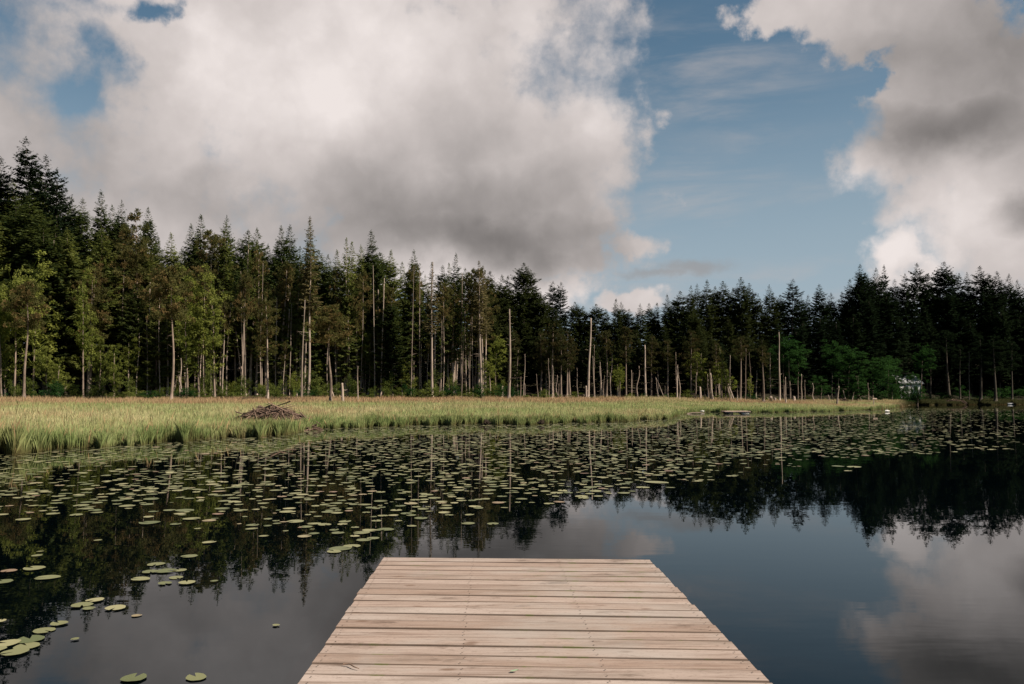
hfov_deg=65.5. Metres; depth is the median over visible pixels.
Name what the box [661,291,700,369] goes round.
fir tree
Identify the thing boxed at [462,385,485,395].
shrub
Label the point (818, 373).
fir tree
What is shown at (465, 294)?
fir tree
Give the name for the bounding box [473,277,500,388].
pine tree
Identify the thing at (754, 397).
shrub
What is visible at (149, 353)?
broadleaf tree
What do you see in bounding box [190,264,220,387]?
pine tree
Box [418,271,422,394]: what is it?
dead tree
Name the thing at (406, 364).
hemlock tree
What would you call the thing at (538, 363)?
fir tree
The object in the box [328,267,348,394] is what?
pine tree
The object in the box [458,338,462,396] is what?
dead tree
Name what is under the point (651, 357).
pine tree
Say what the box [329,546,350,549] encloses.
lily pad
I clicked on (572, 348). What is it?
pine tree
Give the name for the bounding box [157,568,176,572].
lily pad
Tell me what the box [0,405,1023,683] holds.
water
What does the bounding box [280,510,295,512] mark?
lily pad
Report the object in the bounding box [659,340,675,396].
pine tree
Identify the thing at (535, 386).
fir tree
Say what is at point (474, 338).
pine tree
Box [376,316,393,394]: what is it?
pine tree
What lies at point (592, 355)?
fir tree
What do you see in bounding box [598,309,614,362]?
fir tree
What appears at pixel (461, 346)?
dead tree
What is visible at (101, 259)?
pine tree
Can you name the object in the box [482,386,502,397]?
shrub
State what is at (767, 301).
fir tree
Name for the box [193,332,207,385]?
pine tree
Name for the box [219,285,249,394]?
hemlock tree
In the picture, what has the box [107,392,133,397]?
shrub
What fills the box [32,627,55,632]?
lily pad
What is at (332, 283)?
hemlock tree
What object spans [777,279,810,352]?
fir tree
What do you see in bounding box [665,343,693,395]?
fir tree
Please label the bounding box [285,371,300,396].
shrub
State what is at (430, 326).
hemlock tree
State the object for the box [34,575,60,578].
lily pad
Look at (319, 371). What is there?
broadleaf tree
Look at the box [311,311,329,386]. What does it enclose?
hemlock tree
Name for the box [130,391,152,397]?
shrub
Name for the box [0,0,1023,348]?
sky
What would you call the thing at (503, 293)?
fir tree
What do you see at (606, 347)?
pine tree
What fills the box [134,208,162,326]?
fir tree
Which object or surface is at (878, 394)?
shrub
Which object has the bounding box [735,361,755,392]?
fir tree
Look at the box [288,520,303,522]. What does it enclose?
lily pad
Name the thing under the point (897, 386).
broadleaf tree
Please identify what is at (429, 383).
shrub
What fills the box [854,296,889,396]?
fir tree
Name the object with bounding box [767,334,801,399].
broadleaf tree
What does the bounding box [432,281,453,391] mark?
pine tree
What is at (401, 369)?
broadleaf tree
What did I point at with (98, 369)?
broadleaf tree
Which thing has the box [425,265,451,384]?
fir tree
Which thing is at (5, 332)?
broadleaf tree
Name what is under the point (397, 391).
shrub
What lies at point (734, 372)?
fir tree
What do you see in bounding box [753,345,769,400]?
pine tree
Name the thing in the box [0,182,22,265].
hemlock tree
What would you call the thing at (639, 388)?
fir tree
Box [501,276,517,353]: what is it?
fir tree
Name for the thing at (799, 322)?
fir tree
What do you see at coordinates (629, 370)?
fir tree
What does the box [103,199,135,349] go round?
fir tree
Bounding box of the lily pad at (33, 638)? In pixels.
[18,635,44,642]
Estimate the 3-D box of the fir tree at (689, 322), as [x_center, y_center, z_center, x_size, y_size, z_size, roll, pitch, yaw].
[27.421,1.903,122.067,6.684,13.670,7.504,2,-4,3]
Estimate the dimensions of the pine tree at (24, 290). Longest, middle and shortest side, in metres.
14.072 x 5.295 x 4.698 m
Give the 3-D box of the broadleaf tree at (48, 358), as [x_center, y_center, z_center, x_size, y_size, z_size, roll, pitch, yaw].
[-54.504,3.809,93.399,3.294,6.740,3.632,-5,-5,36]
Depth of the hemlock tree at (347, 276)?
110.56 m
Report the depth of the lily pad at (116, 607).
7.05 m
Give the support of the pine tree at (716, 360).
on the ground at (641, 392)
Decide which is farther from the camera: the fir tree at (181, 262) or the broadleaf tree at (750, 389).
the fir tree at (181, 262)
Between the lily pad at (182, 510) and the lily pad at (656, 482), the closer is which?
the lily pad at (182, 510)
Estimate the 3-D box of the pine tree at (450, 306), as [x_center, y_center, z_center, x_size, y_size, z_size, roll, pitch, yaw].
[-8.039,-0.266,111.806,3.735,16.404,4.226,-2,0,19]
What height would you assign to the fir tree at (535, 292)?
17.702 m
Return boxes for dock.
[298,557,772,683]
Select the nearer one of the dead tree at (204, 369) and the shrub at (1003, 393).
the dead tree at (204, 369)
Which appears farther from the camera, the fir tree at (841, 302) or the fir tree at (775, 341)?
the fir tree at (841, 302)
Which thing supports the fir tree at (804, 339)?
on the ground at (641, 392)
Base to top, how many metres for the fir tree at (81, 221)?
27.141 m
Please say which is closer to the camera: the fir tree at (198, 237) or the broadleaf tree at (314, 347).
the broadleaf tree at (314, 347)
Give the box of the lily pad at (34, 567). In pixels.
[23,566,44,569]
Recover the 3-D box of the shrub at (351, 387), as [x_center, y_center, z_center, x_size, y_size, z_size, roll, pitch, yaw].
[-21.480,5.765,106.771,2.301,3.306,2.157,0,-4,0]
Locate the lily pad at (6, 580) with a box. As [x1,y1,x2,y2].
[0,579,12,582]
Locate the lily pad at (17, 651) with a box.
[0,648,28,654]
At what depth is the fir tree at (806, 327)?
151.24 m
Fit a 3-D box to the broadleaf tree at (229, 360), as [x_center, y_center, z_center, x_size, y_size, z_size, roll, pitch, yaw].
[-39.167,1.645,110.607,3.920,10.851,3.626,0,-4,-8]
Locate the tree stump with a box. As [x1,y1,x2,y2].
[339,383,344,400]
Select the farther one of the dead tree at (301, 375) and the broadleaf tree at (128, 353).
the broadleaf tree at (128, 353)
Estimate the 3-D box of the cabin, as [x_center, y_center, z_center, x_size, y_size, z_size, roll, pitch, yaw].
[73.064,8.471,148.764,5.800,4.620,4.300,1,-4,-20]
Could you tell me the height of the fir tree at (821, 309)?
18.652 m
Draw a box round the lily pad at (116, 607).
[105,605,125,609]
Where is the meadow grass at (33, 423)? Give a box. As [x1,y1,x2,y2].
[0,393,1023,454]
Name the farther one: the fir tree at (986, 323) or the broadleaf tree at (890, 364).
the fir tree at (986, 323)
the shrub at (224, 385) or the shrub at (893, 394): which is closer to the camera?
the shrub at (224, 385)
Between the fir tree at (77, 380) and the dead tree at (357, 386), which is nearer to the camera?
the dead tree at (357, 386)
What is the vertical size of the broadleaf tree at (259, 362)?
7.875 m
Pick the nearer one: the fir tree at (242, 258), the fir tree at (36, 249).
the fir tree at (36, 249)
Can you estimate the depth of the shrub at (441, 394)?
101.24 m
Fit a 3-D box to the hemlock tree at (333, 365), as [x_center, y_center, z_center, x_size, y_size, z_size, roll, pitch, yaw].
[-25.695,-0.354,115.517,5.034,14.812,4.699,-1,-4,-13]
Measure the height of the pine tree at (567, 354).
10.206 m
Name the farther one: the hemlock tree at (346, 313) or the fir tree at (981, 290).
the fir tree at (981, 290)
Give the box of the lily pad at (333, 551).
[327,550,340,552]
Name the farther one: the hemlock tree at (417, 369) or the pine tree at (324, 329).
the hemlock tree at (417, 369)
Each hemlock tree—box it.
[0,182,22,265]
[0,228,12,327]
[0,229,17,356]
[12,176,47,265]
[24,227,104,393]
[67,225,139,393]
[112,243,166,389]
[139,300,175,396]
[145,233,182,386]
[153,288,191,397]
[177,272,202,385]
[187,234,237,391]
[207,221,245,394]
[209,282,241,381]
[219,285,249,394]
[232,235,255,394]
[233,284,272,389]
[242,239,264,394]
[248,296,275,396]
[268,286,284,388]
[272,297,307,395]
[281,255,304,395]
[292,223,317,392]
[293,216,321,395]
[301,244,324,322]
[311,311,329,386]
[324,249,354,383]
[324,292,346,381]
[329,283,365,396]
[335,237,356,395]
[344,241,359,384]
[347,246,379,381]
[359,312,395,395]
[371,275,390,395]
[372,251,405,371]
[393,263,430,395]
[396,262,414,351]
[398,330,417,377]
[414,325,426,392]
[420,275,434,372]
[422,262,439,396]
[433,300,448,393]
[439,263,450,376]
[442,288,464,393]
[456,326,473,384]
[468,261,491,392]
[470,265,493,396]
[718,346,730,397]
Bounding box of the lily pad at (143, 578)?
[131,577,149,579]
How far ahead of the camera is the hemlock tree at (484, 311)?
109.89 m
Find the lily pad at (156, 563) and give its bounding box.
[147,562,164,565]
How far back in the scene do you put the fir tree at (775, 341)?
134.15 m
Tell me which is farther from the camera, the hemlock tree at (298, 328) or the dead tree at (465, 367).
the dead tree at (465, 367)
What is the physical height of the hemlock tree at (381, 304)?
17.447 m
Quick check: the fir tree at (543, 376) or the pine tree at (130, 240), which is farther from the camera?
the fir tree at (543, 376)
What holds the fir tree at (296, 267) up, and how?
on the ground at (641, 392)
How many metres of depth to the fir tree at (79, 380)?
106.38 m
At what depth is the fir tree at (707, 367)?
129.21 m
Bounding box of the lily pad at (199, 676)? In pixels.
[186,673,206,680]
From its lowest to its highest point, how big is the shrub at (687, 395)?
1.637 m
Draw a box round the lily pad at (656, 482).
[644,481,668,482]
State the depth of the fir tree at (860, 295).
152.91 m
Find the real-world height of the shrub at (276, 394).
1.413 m
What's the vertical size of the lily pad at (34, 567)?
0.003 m
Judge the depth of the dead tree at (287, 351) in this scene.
107.03 m
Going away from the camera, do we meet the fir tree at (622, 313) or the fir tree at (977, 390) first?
the fir tree at (622, 313)
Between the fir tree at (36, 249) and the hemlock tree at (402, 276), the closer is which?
the fir tree at (36, 249)
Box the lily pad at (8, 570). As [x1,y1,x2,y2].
[0,569,16,571]
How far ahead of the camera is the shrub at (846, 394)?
123.37 m
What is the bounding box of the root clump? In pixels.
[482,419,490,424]
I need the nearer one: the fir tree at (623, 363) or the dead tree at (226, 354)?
the dead tree at (226, 354)
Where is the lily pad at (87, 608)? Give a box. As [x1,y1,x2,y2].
[82,606,95,609]
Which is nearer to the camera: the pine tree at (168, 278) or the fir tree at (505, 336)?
the pine tree at (168, 278)
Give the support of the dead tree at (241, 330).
on the ground at (641, 392)
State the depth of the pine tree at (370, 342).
109.76 m
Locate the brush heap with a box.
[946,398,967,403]
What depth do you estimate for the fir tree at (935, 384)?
156.41 m
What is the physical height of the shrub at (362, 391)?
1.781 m
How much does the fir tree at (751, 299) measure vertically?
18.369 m
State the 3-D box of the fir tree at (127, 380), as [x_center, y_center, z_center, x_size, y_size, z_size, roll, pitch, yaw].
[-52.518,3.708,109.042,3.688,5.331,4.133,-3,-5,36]
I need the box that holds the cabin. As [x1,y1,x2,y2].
[887,375,923,397]
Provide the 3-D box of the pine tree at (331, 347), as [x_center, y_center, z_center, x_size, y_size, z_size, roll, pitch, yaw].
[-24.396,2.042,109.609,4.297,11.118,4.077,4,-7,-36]
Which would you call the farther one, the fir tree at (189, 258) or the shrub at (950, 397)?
the shrub at (950, 397)
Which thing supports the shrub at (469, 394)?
on the ground at (641, 392)
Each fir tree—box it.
[0,136,54,372]
[0,156,15,270]
[0,185,13,248]
[0,195,98,387]
[0,196,45,384]
[1,219,87,396]
[14,224,85,388]
[26,154,79,371]
[32,167,84,264]
[46,191,74,237]
[47,258,111,391]
[49,196,103,348]
[68,364,86,386]
[69,198,95,261]
[73,254,107,385]
[83,190,118,319]
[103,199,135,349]
[103,205,121,268]
[103,266,145,385]
[111,284,153,393]
[117,359,141,387]
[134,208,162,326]
[137,359,171,392]
[154,235,170,346]
[165,249,188,361]
[175,356,193,391]
[178,223,209,379]
[184,214,212,360]
[184,299,225,386]
[191,355,208,392]
[205,215,243,387]
[223,361,240,391]
[231,230,280,380]
[231,240,245,370]
[238,227,280,366]
[254,359,270,384]
[264,245,276,374]
[265,225,294,381]
[269,244,286,367]
[272,226,303,365]
[278,291,334,379]
[279,246,320,355]
[299,250,334,365]
[308,254,336,376]
[312,346,332,391]
[333,363,354,385]
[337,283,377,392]
[350,252,404,363]
[355,363,371,389]
[356,231,395,390]
[366,299,417,394]
[395,251,437,367]
[414,362,429,389]
[420,337,442,385]
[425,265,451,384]
[435,335,459,386]
[439,367,449,389]
[444,254,469,384]
[454,269,477,363]
[459,368,473,391]
[463,291,476,372]
[469,271,512,382]
[470,341,484,380]
[476,316,502,390]
[477,345,500,387]
[488,274,522,369]
[489,322,523,393]
[496,361,506,391]
[500,263,549,367]
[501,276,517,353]
[512,316,537,389]
[518,359,534,390]
[520,277,549,359]
[520,296,562,383]
[525,347,547,390]
[532,330,550,388]
[538,368,555,394]
[544,282,563,344]
[547,308,566,388]
[549,283,570,372]
[553,339,573,392]
[562,302,594,380]
[562,348,580,391]
[569,306,596,374]
[570,348,582,390]
[574,304,620,379]
[576,341,586,389]
[578,334,602,393]
[581,357,599,390]
[596,350,612,394]
[597,362,611,388]
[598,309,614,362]
[607,299,629,369]
[608,355,630,392]
[611,303,630,350]
[612,335,631,393]
[616,310,640,370]
[623,340,636,389]
[624,329,646,394]
[628,303,649,383]
[633,334,671,396]
[633,347,655,390]
[642,303,658,341]
[644,303,663,361]
[646,339,668,393]
[655,321,681,396]
[660,295,673,346]
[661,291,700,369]
[663,305,683,345]
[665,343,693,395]
[666,367,675,393]
[668,370,695,394]
[670,311,710,393]
[681,285,697,340]
[688,326,717,384]
[690,285,705,334]
[695,279,723,353]
[698,348,716,390]
[705,281,750,362]
[705,286,727,348]
[706,334,716,390]
[708,342,743,393]
[716,316,741,375]
[721,277,758,362]
[723,288,740,359]
[726,357,743,392]
[730,334,758,394]
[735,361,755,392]
[737,283,765,374]
[745,293,769,363]
[747,337,777,396]
[748,344,769,393]
[756,284,785,371]
[761,295,791,366]
[761,343,784,393]
[768,323,790,391]
[772,355,792,392]
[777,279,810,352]
[777,357,805,394]
[782,302,811,364]
[785,328,809,387]
[791,347,818,394]
[794,321,815,393]
[795,296,812,331]
[797,296,816,357]
[799,320,812,364]
[800,315,841,384]
[806,285,840,364]
[806,344,828,392]
[818,293,846,353]
[822,355,834,391]
[824,317,846,395]
[832,355,853,394]
[833,292,851,352]
[834,281,858,372]
[834,300,862,358]
[840,313,871,393]
[843,265,881,358]
[846,360,863,394]
[851,291,916,394]
[853,273,882,357]
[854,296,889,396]
[861,364,872,395]
[865,347,891,391]
[868,268,894,354]
[871,287,893,355]
[879,266,892,365]
[886,280,904,360]
[887,263,943,372]
[887,275,920,365]
[893,316,914,377]
[901,310,944,380]
[910,312,945,392]
[911,279,941,384]
[916,261,975,383]
[923,371,940,392]
[931,322,949,391]
[932,310,983,392]
[935,364,958,394]
[943,284,962,354]
[945,274,973,366]
[948,319,988,394]
[948,361,967,391]
[954,356,979,393]
[957,266,1006,389]
[958,272,979,356]
[966,365,989,394]
[974,306,1017,391]
[976,275,995,381]
[979,347,1001,393]
[982,306,1023,395]
[984,272,1018,389]
[992,361,1008,391]
[1002,273,1020,385]
[1002,313,1023,389]
[1007,281,1023,389]
[1007,316,1023,383]
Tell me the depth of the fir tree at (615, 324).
134.12 m
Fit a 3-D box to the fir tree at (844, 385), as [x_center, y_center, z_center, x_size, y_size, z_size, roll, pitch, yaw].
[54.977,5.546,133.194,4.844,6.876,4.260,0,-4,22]
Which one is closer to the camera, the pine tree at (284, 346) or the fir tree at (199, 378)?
the pine tree at (284, 346)
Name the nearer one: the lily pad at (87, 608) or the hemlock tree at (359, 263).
the lily pad at (87, 608)
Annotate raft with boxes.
[721,411,749,413]
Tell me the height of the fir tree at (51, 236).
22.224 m
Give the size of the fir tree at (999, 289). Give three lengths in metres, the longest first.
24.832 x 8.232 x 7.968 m
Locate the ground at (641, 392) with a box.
[2,348,1023,449]
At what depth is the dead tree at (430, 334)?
112.98 m
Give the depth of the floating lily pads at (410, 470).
25.28 m
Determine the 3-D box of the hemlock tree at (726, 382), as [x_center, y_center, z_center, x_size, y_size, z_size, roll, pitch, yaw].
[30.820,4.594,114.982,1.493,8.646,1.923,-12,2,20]
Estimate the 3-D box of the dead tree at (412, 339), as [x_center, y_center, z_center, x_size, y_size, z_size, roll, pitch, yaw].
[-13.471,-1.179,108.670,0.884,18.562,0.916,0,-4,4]
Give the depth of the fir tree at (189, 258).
120.06 m
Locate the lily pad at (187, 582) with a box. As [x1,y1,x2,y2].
[178,580,194,583]
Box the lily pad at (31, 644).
[13,642,39,648]
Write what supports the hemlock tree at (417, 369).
on the ground at (641, 392)
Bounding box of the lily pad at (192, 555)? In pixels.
[181,554,197,556]
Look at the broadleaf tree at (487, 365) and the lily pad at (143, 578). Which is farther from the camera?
the broadleaf tree at (487, 365)
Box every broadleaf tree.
[0,263,38,396]
[0,288,17,396]
[0,320,29,395]
[9,250,63,395]
[30,346,65,394]
[43,358,74,397]
[66,256,97,394]
[84,327,115,389]
[99,343,125,396]
[115,335,142,395]
[127,348,163,391]
[133,327,175,379]
[139,332,161,371]
[162,281,199,392]
[167,266,205,392]
[179,286,217,395]
[188,341,225,383]
[196,263,234,396]
[218,318,242,390]
[248,338,279,373]
[259,356,284,392]
[307,334,322,388]
[307,356,333,387]
[330,348,342,389]
[349,328,373,396]
[367,344,377,396]
[367,347,390,395]
[396,361,421,394]
[397,360,405,395]
[478,358,496,395]
[487,335,506,385]
[609,356,622,396]
[611,368,625,395]
[685,352,721,395]
[713,362,736,397]
[746,375,753,398]
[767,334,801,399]
[781,344,811,399]
[807,375,839,399]
[821,339,852,398]
[834,346,869,396]
[841,371,874,400]
[843,346,894,388]
[858,357,898,397]
[875,355,901,395]
[886,375,907,397]
[886,384,898,399]
[896,380,917,399]
[905,371,920,399]
[911,343,936,396]
[912,385,927,404]
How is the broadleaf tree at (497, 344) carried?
on the ground at (641, 392)
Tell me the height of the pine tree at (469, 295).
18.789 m
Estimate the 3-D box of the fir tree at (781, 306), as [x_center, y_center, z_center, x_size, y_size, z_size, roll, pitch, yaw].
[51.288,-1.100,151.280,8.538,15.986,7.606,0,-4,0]
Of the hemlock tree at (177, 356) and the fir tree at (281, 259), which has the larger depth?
the fir tree at (281, 259)
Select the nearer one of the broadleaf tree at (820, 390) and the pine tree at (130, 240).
the pine tree at (130, 240)
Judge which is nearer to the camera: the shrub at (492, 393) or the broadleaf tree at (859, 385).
the shrub at (492, 393)
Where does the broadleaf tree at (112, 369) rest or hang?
on the ground at (641, 392)
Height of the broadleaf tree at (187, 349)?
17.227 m
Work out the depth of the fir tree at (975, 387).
156.40 m
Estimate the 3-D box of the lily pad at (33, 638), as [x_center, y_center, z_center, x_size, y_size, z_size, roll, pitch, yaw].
[-3.731,2.298,6.164,0.198,0.002,0.202,3,-4,-39]
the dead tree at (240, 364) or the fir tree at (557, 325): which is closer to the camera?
the dead tree at (240, 364)
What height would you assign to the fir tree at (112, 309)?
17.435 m
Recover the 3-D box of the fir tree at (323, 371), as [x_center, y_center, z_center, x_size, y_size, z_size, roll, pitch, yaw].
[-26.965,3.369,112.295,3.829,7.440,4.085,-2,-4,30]
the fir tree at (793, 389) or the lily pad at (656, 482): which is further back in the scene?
the fir tree at (793, 389)
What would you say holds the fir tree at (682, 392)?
on the ground at (641, 392)
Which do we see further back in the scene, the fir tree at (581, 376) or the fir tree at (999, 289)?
the fir tree at (999, 289)
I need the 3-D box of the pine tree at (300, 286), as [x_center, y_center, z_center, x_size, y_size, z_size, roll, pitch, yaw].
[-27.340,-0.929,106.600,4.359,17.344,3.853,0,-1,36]
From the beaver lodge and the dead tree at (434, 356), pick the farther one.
the dead tree at (434, 356)
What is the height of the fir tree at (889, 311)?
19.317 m
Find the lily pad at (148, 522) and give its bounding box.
[139,521,160,523]
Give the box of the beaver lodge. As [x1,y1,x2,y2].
[234,401,320,426]
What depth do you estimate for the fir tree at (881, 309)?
159.63 m
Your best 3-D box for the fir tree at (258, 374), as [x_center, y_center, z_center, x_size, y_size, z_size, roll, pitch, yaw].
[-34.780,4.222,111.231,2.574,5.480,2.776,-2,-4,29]
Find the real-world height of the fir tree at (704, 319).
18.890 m
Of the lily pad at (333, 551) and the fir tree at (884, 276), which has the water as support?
the lily pad at (333, 551)
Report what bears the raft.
on the water
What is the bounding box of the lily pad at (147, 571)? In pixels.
[142,570,157,572]
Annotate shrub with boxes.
[7,380,21,397]
[16,377,38,396]
[29,389,51,397]
[39,380,63,397]
[56,384,69,397]
[65,383,97,397]
[87,375,114,396]
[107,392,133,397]
[114,377,137,397]
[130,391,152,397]
[132,377,144,393]
[136,390,159,398]
[153,387,165,396]
[163,387,191,397]
[167,387,179,396]
[169,376,192,394]
[183,390,198,397]
[190,383,204,396]
[196,391,212,397]
[199,368,222,395]
[216,378,227,394]
[218,389,237,397]
[227,381,238,395]
[230,392,248,396]
[233,373,256,396]
[246,371,263,391]
[256,380,269,393]
[257,386,272,396]
[260,389,286,397]
[269,379,287,395]
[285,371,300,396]
[291,389,306,396]
[297,371,319,396]
[298,389,323,396]
[308,376,327,395]
[316,384,340,396]
[322,368,343,390]
[332,382,344,396]
[343,374,359,395]
[348,387,367,397]
[367,385,379,396]
[377,386,391,396]
[381,372,392,391]
[389,387,406,397]
[401,384,417,396]
[403,389,432,397]
[405,377,420,391]
[416,380,425,391]
[418,387,436,398]
[424,368,448,393]
[433,388,445,397]
[437,386,460,396]
[446,372,457,393]
[450,384,472,397]
[458,392,479,397]
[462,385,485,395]
[472,382,491,397]
[473,383,493,395]
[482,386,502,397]
[491,380,507,390]
[493,384,506,396]
[503,387,522,396]
[539,389,553,397]
[567,391,582,397]
[681,390,697,397]
[743,394,759,399]
[833,386,856,399]
[869,387,888,399]
[879,393,900,399]
[888,385,900,399]
[930,392,953,398]
[940,392,959,399]
[954,385,971,397]
[984,390,999,398]
[987,388,1017,398]
[1004,386,1023,396]
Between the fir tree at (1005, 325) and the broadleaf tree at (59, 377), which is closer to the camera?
the broadleaf tree at (59, 377)
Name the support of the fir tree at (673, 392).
on the ground at (641, 392)
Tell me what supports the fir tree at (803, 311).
on the ground at (641, 392)
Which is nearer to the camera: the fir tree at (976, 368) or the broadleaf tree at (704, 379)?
the broadleaf tree at (704, 379)
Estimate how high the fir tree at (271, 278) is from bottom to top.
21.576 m
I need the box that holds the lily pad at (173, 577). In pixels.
[169,576,182,578]
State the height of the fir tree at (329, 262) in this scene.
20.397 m
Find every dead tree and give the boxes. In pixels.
[134,340,138,393]
[146,319,147,394]
[164,289,170,395]
[176,361,182,395]
[204,334,205,394]
[218,267,224,390]
[225,308,230,392]
[232,305,246,374]
[240,293,242,358]
[261,282,262,384]
[274,310,277,392]
[284,309,289,394]
[289,306,291,395]
[295,302,304,396]
[299,319,300,390]
[353,370,359,399]
[373,276,377,396]
[380,291,384,395]
[408,289,414,378]
[410,277,416,395]
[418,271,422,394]
[429,266,439,386]
[434,325,435,396]
[438,342,444,393]
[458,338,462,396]
[460,281,463,386]
[460,335,468,396]
[464,317,466,390]
[507,309,517,398]
[511,358,522,395]
[547,358,552,395]
[587,318,593,397]
[593,345,594,396]
[593,367,594,396]
[597,365,600,396]
[630,369,639,397]
[644,346,646,394]
[676,366,678,396]
[706,373,713,399]
[742,363,745,398]
[774,337,780,399]
[780,377,789,402]
[787,359,793,398]
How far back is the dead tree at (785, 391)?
109.04 m
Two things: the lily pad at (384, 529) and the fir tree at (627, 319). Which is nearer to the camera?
the lily pad at (384, 529)
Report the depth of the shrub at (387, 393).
98.78 m
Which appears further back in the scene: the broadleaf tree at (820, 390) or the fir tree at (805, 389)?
the fir tree at (805, 389)
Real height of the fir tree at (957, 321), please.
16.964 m
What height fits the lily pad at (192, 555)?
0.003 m
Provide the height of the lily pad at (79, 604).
0.002 m
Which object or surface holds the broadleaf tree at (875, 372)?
on the ground at (641, 392)
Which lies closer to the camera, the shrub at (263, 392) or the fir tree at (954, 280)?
the shrub at (263, 392)
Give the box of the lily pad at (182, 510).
[175,509,193,511]
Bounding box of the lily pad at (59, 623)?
[50,621,67,624]
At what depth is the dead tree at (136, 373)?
101.74 m
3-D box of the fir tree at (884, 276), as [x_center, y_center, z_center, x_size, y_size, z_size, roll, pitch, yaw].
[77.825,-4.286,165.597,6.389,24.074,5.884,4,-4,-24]
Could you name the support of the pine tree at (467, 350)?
on the ground at (641, 392)
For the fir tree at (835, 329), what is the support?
on the ground at (641, 392)
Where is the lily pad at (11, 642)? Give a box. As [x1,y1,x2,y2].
[0,639,20,645]
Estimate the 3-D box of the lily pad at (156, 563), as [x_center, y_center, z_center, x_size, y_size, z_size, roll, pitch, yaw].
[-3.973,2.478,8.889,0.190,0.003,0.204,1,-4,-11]
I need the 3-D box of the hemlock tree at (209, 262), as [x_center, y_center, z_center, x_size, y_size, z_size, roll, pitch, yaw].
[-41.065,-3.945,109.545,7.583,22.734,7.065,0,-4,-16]
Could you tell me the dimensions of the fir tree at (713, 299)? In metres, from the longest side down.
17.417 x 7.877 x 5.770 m
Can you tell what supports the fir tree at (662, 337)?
on the ground at (641, 392)
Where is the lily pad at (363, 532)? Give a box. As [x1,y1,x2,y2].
[355,531,369,533]
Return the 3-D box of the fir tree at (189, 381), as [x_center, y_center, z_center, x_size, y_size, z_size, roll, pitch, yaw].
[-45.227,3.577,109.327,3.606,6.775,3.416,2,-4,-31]
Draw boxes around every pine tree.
[0,280,50,397]
[65,266,112,395]
[74,262,107,394]
[80,254,120,392]
[105,208,178,390]
[105,243,147,393]
[137,264,199,399]
[143,262,175,391]
[143,309,160,396]
[185,229,239,394]
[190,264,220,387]
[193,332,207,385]
[202,265,227,394]
[217,298,233,388]
[230,277,254,394]
[233,270,260,386]
[248,250,270,394]
[252,289,279,398]
[252,321,265,391]
[266,261,296,393]
[274,270,293,392]
[280,342,289,393]
[293,274,318,389]
[302,303,356,401]
[316,304,339,390]
[319,322,346,384]
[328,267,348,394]
[331,311,340,389]
[348,269,375,389]
[350,303,365,391]
[366,337,373,396]
[374,286,400,395]
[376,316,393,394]
[404,263,425,380]
[423,340,430,387]
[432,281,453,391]
[439,283,465,392]
[442,329,456,390]
[448,316,462,393]
[454,268,486,392]
[459,295,476,392]
[461,331,474,389]
[468,267,490,389]
[468,320,487,389]
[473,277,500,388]
[508,330,522,393]
[526,331,550,397]
[537,346,553,395]
[540,321,566,397]
[551,332,571,394]
[557,329,578,396]
[564,341,578,395]
[595,330,615,395]
[616,326,635,394]
[637,334,664,395]
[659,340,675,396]
[675,329,704,394]
[702,341,727,395]
[731,335,753,398]
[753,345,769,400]
[918,345,944,398]
[930,330,960,398]
[949,345,971,398]
[966,334,991,400]
[976,334,1013,400]
[1003,340,1022,399]
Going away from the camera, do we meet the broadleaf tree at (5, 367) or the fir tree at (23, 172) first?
the broadleaf tree at (5, 367)
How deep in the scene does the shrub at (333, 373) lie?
111.02 m
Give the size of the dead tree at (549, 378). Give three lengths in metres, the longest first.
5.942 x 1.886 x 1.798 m
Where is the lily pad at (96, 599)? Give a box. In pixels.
[85,597,103,601]
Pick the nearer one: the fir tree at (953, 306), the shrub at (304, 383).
the shrub at (304, 383)
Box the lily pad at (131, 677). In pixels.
[120,673,146,680]
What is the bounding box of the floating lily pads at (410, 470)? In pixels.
[0,408,1020,530]
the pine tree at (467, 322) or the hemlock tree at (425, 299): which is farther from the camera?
the hemlock tree at (425, 299)
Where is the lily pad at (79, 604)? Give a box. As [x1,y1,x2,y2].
[71,602,93,606]
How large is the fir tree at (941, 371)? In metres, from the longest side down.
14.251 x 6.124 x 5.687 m
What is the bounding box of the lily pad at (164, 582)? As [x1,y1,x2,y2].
[158,581,171,584]
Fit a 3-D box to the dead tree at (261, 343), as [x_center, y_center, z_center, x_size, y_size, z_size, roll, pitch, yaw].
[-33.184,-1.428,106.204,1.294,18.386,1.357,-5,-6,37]
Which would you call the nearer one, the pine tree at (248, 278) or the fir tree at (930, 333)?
the pine tree at (248, 278)
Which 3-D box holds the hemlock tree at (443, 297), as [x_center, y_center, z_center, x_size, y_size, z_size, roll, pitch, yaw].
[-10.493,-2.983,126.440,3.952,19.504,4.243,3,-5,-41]
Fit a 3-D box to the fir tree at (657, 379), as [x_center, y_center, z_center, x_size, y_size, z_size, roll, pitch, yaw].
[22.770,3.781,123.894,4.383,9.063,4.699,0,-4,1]
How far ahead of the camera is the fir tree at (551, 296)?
138.41 m
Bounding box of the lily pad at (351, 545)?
[344,544,360,547]
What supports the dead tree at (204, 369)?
on the ground at (641, 392)
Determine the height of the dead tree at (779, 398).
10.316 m
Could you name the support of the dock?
on the water
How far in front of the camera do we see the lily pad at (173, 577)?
8.23 m
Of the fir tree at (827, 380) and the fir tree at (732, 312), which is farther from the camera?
the fir tree at (732, 312)
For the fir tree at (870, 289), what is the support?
on the ground at (641, 392)
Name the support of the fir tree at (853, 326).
on the ground at (641, 392)
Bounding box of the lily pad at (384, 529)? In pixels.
[377,528,393,530]
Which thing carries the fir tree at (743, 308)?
on the ground at (641, 392)
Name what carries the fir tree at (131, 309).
on the ground at (641, 392)
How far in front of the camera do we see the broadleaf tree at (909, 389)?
138.16 m

